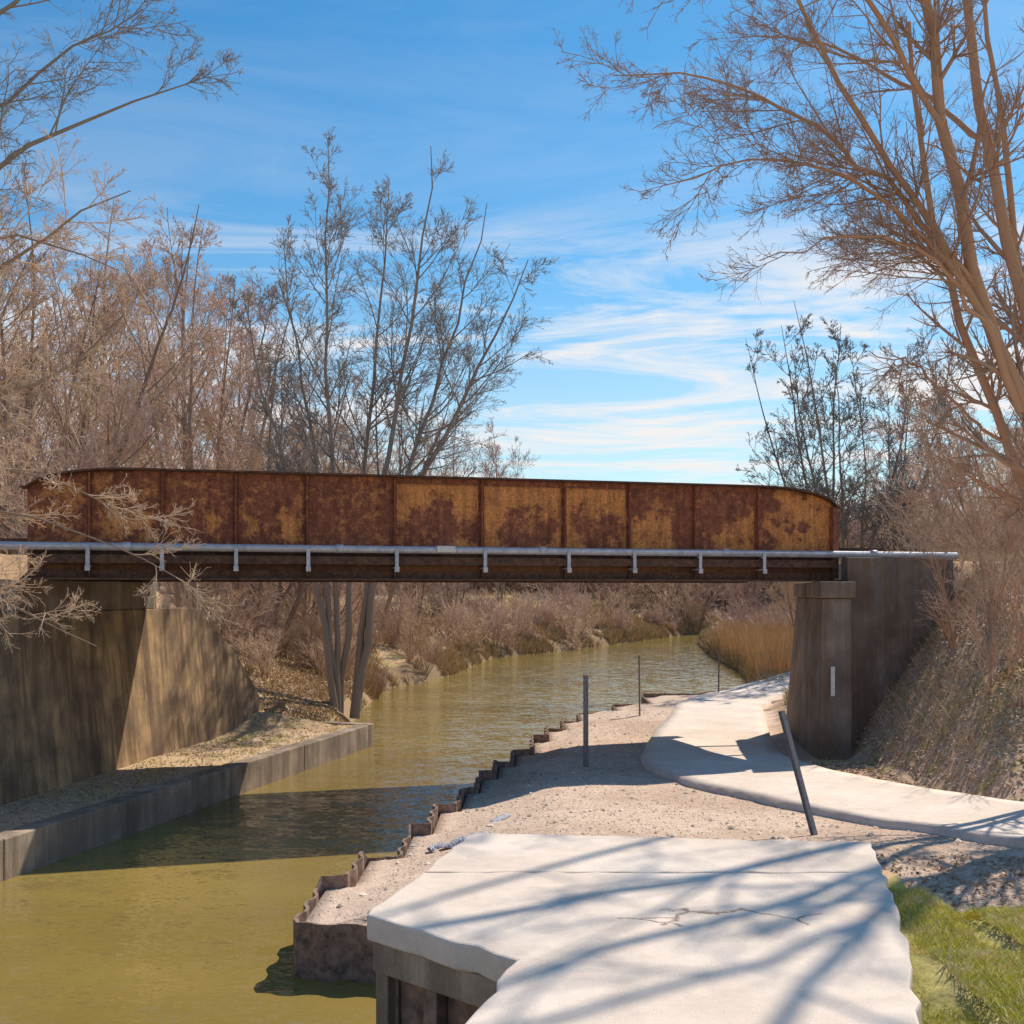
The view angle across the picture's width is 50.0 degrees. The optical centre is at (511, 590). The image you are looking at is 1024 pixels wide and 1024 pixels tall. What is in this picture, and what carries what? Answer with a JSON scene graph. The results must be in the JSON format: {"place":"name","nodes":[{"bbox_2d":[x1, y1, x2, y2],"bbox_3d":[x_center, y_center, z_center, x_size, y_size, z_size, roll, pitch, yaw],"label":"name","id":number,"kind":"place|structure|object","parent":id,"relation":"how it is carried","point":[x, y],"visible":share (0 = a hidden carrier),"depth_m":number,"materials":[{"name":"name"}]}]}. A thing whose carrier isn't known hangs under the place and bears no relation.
{"place":"outdoors","nodes":[
{"label":"outdoors","id":0,"kind":"place"},
{"bbox_2d":[0,634,746,1023],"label":"river water","id":1,"kind":"structure","parent":0,"point":[186,918],"depth_m":16.85,"materials":[{"name":"green liquid"}]},
{"bbox_2d":[376,972,394,1023],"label":"pile","id":2,"kind":"object","parent":1,"relation":"in","point":[385,999],"visible":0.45,"depth_m":5.41,"materials":[{"name":"concrete"}]},
{"bbox_2d":[424,989,447,1023],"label":"pile","id":3,"kind":"object","parent":1,"relation":"in","point":[435,1008],"visible":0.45,"depth_m":5.19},
{"bbox_2d":[0,554,1023,1023],"bbox_3d":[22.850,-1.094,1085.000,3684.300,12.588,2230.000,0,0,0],"label":"ground","id":4,"kind":"structure","parent":0,"point":[940,982],"depth_m":18.35,"materials":[{"name":"soil"}]},
{"bbox_2d":[0,839,2,881],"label":"wall","id":5,"kind":"structure","parent":4,"relation":"on","point":[1,860],"depth_m":15.86,"materials":[{"name":"concrete"}]},
{"bbox_2d":[0,230,66,535],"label":"bare tree","id":6,"kind":"object","parent":4,"relation":"on","point":[11,294],"visible":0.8,"depth_m":28.11,"materials":[{"name":"brown plant"}]},
{"bbox_2d":[0,796,139,880],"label":"wall","id":7,"kind":"structure","parent":4,"relation":"on","point":[38,844],"depth_m":17.33,"materials":[{"name":"concrete"}]},
{"bbox_2d":[0,164,148,554],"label":"bare tree","id":8,"kind":"object","parent":4,"relation":"on","point":[71,345],"visible":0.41,"depth_m":36.45,"materials":[{"name":"brown plant"}]},
{"bbox_2d":[0,218,167,505],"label":"bare tree","id":9,"kind":"object","parent":4,"relation":"on","point":[37,401],"visible":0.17,"depth_m":45.04,"materials":[{"name":"brown plant"}]},
{"bbox_2d":[0,303,175,536],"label":"bare tree","id":10,"kind":"object","parent":4,"relation":"on","point":[71,412],"depth_m":60.79,"materials":[{"name":"brown plant"}]},
{"bbox_2d":[0,291,178,595],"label":"bare tree","id":11,"kind":"object","parent":4,"relation":"on","point":[86,455],"visible":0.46,"depth_m":28.41,"materials":[{"name":"brown plant"}]},
{"bbox_2d":[1,188,202,472],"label":"bare tree","id":12,"kind":"object","parent":4,"relation":"on","point":[106,260],"visible":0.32,"depth_m":51.18,"materials":[{"name":"brown plant"}]},
{"bbox_2d":[0,181,230,554],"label":"bare tree","id":13,"kind":"object","parent":4,"relation":"on","point":[86,415],"visible":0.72,"depth_m":31.40,"materials":[{"name":"brown plant"}]},
{"bbox_2d":[0,0,243,228],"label":"bare tree","id":14,"kind":"object","parent":4,"relation":"on","point":[11,157],"visible":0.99,"depth_m":11.79,"materials":[{"name":"brown plant"}]},
{"bbox_2d":[0,123,245,652],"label":"bare tree","id":15,"kind":"object","parent":4,"relation":"on","point":[54,233],"visible":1,"depth_m":11.92,"materials":[{"name":"brown plant"}]},
{"bbox_2d":[0,579,263,805],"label":"bridge abutment","id":16,"kind":"object","parent":4,"relation":"on","point":[140,682],"visible":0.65,"depth_m":22.13,"materials":[{"name":"concrete"}]},
{"bbox_2d":[0,467,957,582],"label":"railway bridge","id":17,"kind":"structure","parent":16,"relation":"on","point":[264,526],"depth_m":21.47,"materials":[{"name":"metal"}]},
{"bbox_2d":[69,213,265,617],"bbox_3d":[-10.983,-5.198,35.782,6.751,15.387,7.191,0,0,0],"label":"bare tree","id":18,"kind":"object","parent":4,"relation":"on","point":[190,405],"visible":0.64,"depth_m":35.83,"materials":[{"name":"brown plant"}]},
{"bbox_2d":[122,768,224,830],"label":"wall","id":19,"kind":"structure","parent":4,"relation":"on","point":[163,802],"depth_m":20.48,"materials":[{"name":"concrete"}]},
{"bbox_2d":[79,216,292,606],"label":"bare tree","id":20,"kind":"object","parent":4,"relation":"on","point":[182,322],"visible":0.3,"depth_m":44.23,"materials":[{"name":"brown plant"}]},
{"bbox_2d":[66,242,327,600],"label":"bare tree","id":21,"kind":"object","parent":4,"relation":"on","point":[170,269],"visible":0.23,"depth_m":50.06,"materials":[{"name":"brown plant"}]},
{"bbox_2d":[162,282,288,594],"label":"bare tree","id":22,"kind":"object","parent":4,"relation":"on","point":[240,394],"visible":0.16,"depth_m":60.18,"materials":[{"name":"brown plant"}]},
{"bbox_2d":[142,328,364,657],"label":"bare tree","id":23,"kind":"object","parent":4,"relation":"on","point":[304,585],"visible":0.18,"depth_m":41.51,"materials":[{"name":"brown plant"}]},
{"bbox_2d":[211,745,303,798],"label":"wall","id":24,"kind":"structure","parent":4,"relation":"on","point":[246,774],"depth_m":23.65,"materials":[{"name":"concrete"}]},
{"bbox_2d":[192,352,365,642],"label":"bare tree","id":25,"kind":"object","parent":4,"relation":"on","point":[204,421],"visible":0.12,"depth_m":47.37,"materials":[{"name":"brown plant"}]},
{"bbox_2d":[186,376,398,610],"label":"bare tree","id":26,"kind":"object","parent":4,"relation":"on","point":[370,440],"visible":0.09,"depth_m":54.23,"materials":[{"name":"brown plant"}]},
{"bbox_2d":[291,725,367,770],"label":"wall","id":27,"kind":"structure","parent":4,"relation":"on","point":[327,747],"depth_m":27.30,"materials":[{"name":"concrete"}]},
{"bbox_2d":[275,376,385,651],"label":"bare tree","id":28,"kind":"object","parent":4,"relation":"on","point":[355,594],"visible":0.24,"depth_m":44.53,"materials":[{"name":"brown plant"}]},
{"bbox_2d":[264,435,408,471],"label":"bare tree","id":29,"kind":"object","parent":4,"relation":"on","point":[371,461],"visible":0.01,"depth_m":86.68,"materials":[{"name":"brown plant"}]},
{"bbox_2d":[322,721,373,746],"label":"wall end","id":30,"kind":"structure","parent":4,"relation":"on","point":[370,734],"depth_m":29.68,"materials":[{"name":"concrete"}]},
{"bbox_2d":[314,411,450,629],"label":"bare tree","id":31,"kind":"object","parent":4,"relation":"on","point":[392,587],"visible":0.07,"depth_m":57.63,"materials":[{"name":"brown plant"}]},
{"bbox_2d":[223,125,559,718],"bbox_3d":[-3.850,-5.200,33.727,10.220,18.444,7.272,0,0,16],"label":"bare tree","id":32,"kind":"object","parent":4,"relation":"on","point":[336,663],"visible":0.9,"depth_m":34.13,"materials":[{"name":"grey plant"}]},
{"bbox_2d":[332,418,455,594],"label":"bare tree","id":33,"kind":"object","parent":4,"relation":"on","point":[407,451],"visible":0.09,"depth_m":78.44,"materials":[{"name":"brown plant"}]},
{"bbox_2d":[395,978,399,1023],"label":"panel","id":34,"kind":"object","parent":4,"relation":"on","point":[397,1001],"depth_m":5.42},
{"bbox_2d":[375,471,449,628],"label":"bare tree","id":35,"kind":"object","parent":4,"relation":"on","point":[406,584],"visible":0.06,"depth_m":65.64,"materials":[{"name":"brown plant"}]},
{"bbox_2d":[400,980,474,1023],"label":"panel","id":36,"kind":"object","parent":4,"relation":"on","point":[412,1004],"depth_m":5.36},
{"bbox_2d":[156,582,735,697],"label":"riverbank brush","id":37,"kind":"object","parent":4,"relation":"on","point":[456,625],"visible":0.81,"depth_m":54.68,"materials":[{"name":"brown plant"}]},
{"bbox_2d":[419,409,502,593],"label":"bare tree","id":38,"kind":"object","parent":4,"relation":"on","point":[456,461],"visible":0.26,"depth_m":94.73,"materials":[{"name":"brown plant"}]},
{"bbox_2d":[425,457,502,614],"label":"bare tree","id":39,"kind":"object","parent":4,"relation":"on","point":[458,584],"visible":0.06,"depth_m":73.72,"materials":[{"name":"brown plant"}]},
{"bbox_2d":[427,814,511,851],"bbox_3d":[-0.457,3.518,15.943,0.505,0.185,2.075,0,0,32],"label":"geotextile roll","id":40,"kind":"object","parent":4,"relation":"on","point":[453,843],"visible":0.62,"depth_m":15.36,"materials":[{"name":"white fabric"}]},
{"bbox_2d":[173,589,795,722],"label":"dry grass","id":41,"kind":"structure","parent":4,"relation":"on","point":[452,663],"depth_m":62.45,"materials":[{"name":"brown plant"}]},
{"bbox_2d":[468,417,540,601],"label":"bare tree","id":42,"kind":"object","parent":4,"relation":"on","point":[500,476],"visible":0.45,"depth_m":85.13,"materials":[{"name":"brown plant"}]},
{"bbox_2d":[1,483,1008,620],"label":"distant woods","id":43,"kind":"object","parent":4,"relation":"on","point":[704,591],"visible":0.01,"depth_m":110.92,"materials":[{"name":"brown plant"}]},
{"bbox_2d":[293,689,724,982],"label":"sheet pile wall","id":44,"kind":"structure","parent":4,"relation":"on","point":[330,952],"depth_m":11.90,"materials":[{"name":"brown metal"}]},
{"bbox_2d":[0,639,1023,912],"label":"leaf litter","id":45,"kind":"object","parent":4,"relation":"on","point":[316,703],"visible":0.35,"depth_m":23.73,"materials":[{"name":"brown plant"}]},
{"bbox_2d":[26,636,1023,800],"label":"grass","id":46,"kind":"structure","parent":4,"relation":"on","point":[821,760],"depth_m":21.20,"materials":[{"name":"brown plant"}]},
{"bbox_2d":[549,583,562,595],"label":"bare tree","id":47,"kind":"object","parent":4,"relation":"on","point":[559,585],"depth_m":97.92,"materials":[{"name":"brown plant"}]},
{"bbox_2d":[159,536,960,621],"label":"understorey brush","id":48,"kind":"object","parent":4,"relation":"on","point":[656,587],"visible":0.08,"depth_m":107.76,"materials":[{"name":"brown plant"}]},
{"bbox_2d":[583,675,587,766],"bbox_3d":[1.440,2.750,21.412,0.100,2.200,0.036,0,0,0],"label":"metal post","id":49,"kind":"object","parent":4,"relation":"on","point":[585,721],"visible":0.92,"depth_m":21.39,"materials":[{"name":"metal"}]},
{"bbox_2d":[638,655,640,715],"bbox_3d":[3.600,2.850,31.000,0.036,2.060,0.110,-1,0,0],"label":"metal post","id":50,"kind":"object","parent":4,"relation":"on","point":[639,681],"visible":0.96,"depth_m":30.96,"materials":[{"name":"metal"}]},
{"bbox_2d":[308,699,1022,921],"bbox_3d":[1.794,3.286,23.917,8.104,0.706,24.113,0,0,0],"label":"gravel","id":51,"kind":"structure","parent":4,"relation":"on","point":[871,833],"depth_m":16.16,"materials":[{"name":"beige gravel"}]},
{"bbox_2d":[718,653,719,691],"bbox_3d":[7.020,2.975,37.300,0.036,1.750,0.110,1,0,0],"label":"metal post","id":52,"kind":"object","parent":4,"relation":"on","point":[718,669],"visible":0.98,"depth_m":37.26,"materials":[{"name":"metal"}]},
{"bbox_2d":[710,582,770,619],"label":"bare tree","id":53,"kind":"object","parent":4,"relation":"on","point":[741,596],"visible":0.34,"depth_m":97.68,"materials":[{"name":"brown plant"}]},
{"bbox_2d":[703,593,795,632],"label":"riverbank brush","id":54,"kind":"object","parent":4,"relation":"on","point":[771,615],"visible":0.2,"depth_m":86.38,"materials":[{"name":"brown plant"}]},
{"bbox_2d":[707,617,794,677],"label":"reeds","id":55,"kind":"object","parent":4,"relation":"on","point":[769,648],"visible":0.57,"depth_m":56.91,"materials":[{"name":"beige plant"}]},
{"bbox_2d":[551,0,1023,497],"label":"bare tree","id":56,"kind":"object","parent":4,"relation":"on","point":[967,281],"visible":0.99,"depth_m":14.10,"materials":[{"name":"orange plant"}]},
{"bbox_2d":[778,710,817,834],"bbox_3d":[3.698,2.521,13.974,0.125,2.034,0.037,0,-18,-41],"label":"metal post","id":57,"kind":"object","parent":4,"relation":"on","point":[798,774],"visible":0.91,"depth_m":14.00,"materials":[{"name":"metal"}]},
{"bbox_2d":[764,515,849,609],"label":"bare tree","id":58,"kind":"object","parent":4,"relation":"on","point":[788,583],"visible":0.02,"depth_m":91.08,"materials":[{"name":"brown plant"}]},
{"bbox_2d":[763,535,851,625],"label":"bare tree","id":59,"kind":"object","parent":4,"relation":"on","point":[790,594],"visible":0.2,"depth_m":66.61,"materials":[{"name":"brown plant"}]},
{"bbox_2d":[641,672,1023,848],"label":"footpath","id":60,"kind":"structure","parent":4,"relation":"on","point":[721,742],"depth_m":19.00,"materials":[{"name":"concrete"}]},
{"bbox_2d":[735,302,989,560],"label":"bare tree","id":61,"kind":"object","parent":4,"relation":"on","point":[817,486],"visible":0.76,"depth_m":45.09,"materials":[{"name":"grey plant"}]},
{"bbox_2d":[786,557,953,759],"bbox_3d":[8.089,1.590,24.951,3.611,4.620,5.087,0,0,0],"label":"bridge abutment","id":62,"kind":"object","parent":4,"relation":"on","point":[859,630],"visible":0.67,"depth_m":23.56,"materials":[{"name":"concrete"}]},
{"bbox_2d":[844,379,972,551],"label":"bare tree","id":63,"kind":"object","parent":4,"relation":"on","point":[878,431],"visible":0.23,"depth_m":55.88,"materials":[{"name":"brown plant"}]},
{"bbox_2d":[861,459,957,550],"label":"bare tree","id":64,"kind":"object","parent":4,"relation":"on","point":[900,516],"visible":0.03,"depth_m":89.06,"materials":[{"name":"brown plant"}]},
{"bbox_2d":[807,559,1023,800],"bbox_3d":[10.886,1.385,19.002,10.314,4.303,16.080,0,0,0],"label":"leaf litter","id":65,"kind":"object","parent":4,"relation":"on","point":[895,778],"visible":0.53,"depth_m":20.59,"materials":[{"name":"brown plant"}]},
{"bbox_2d":[834,548,1023,754],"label":"dry grass","id":66,"kind":"structure","parent":4,"relation":"on","point":[968,650],"depth_m":21.69,"materials":[{"name":"brown plant"}]},
{"bbox_2d":[843,0,1023,526],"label":"bare tree","id":67,"kind":"object","parent":4,"relation":"on","point":[987,389],"visible":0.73,"depth_m":16.59,"materials":[{"name":"orange plant"}]},
{"bbox_2d":[852,434,1023,707],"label":"embankment brush","id":68,"kind":"object","parent":4,"relation":"on","point":[994,596],"visible":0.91,"depth_m":22.02,"materials":[{"name":"brown plant"}]},
{"bbox_2d":[877,400,1023,558],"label":"bare tree","id":69,"kind":"object","parent":4,"relation":"on","point":[919,467],"visible":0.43,"depth_m":39.32,"materials":[{"name":"brown plant"}]},
{"bbox_2d":[900,399,1023,559],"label":"bare tree","id":70,"kind":"object","parent":4,"relation":"on","point":[971,526],"visible":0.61,"depth_m":33.43,"materials":[{"name":"brown plant"}]},
{"bbox_2d":[901,355,1023,553],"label":"bare tree","id":71,"kind":"object","parent":4,"relation":"on","point":[983,465],"visible":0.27,"depth_m":42.73,"materials":[{"name":"brown plant"}]},
{"bbox_2d":[915,397,1022,553],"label":"bare tree","id":72,"kind":"object","parent":4,"relation":"on","point":[948,440],"visible":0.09,"depth_m":60.54,"materials":[{"name":"brown plant"}]},
{"bbox_2d":[931,402,1023,556],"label":"bare tree","id":73,"kind":"object","parent":4,"relation":"on","point":[1003,452],"visible":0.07,"depth_m":48.78,"materials":[{"name":"brown plant"}]},
{"bbox_2d":[0,0,1023,549],"label":"sky","id":74,"kind":"structure","parent":0,"point":[647,380],"materials":[{"name":"blue"}]},
{"bbox_2d":[367,833,920,1023],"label":"concrete walkway","id":75,"kind":"structure","parent":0,"point":[557,929],"depth_m":5.22,"materials":[{"name":"white concrete"}]},
{"bbox_2d":[373,942,496,1007],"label":"beam","id":76,"kind":"structure","parent":75,"relation":"attached to","point":[476,989],"depth_m":5.15,"materials":[{"name":"concrete"}]},
{"bbox_2d":[889,883,1023,1023],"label":"grass","id":77,"kind":"structure","parent":0,"point":[924,901],"depth_m":5.26,"materials":[{"name":"green plant"}]}
]}

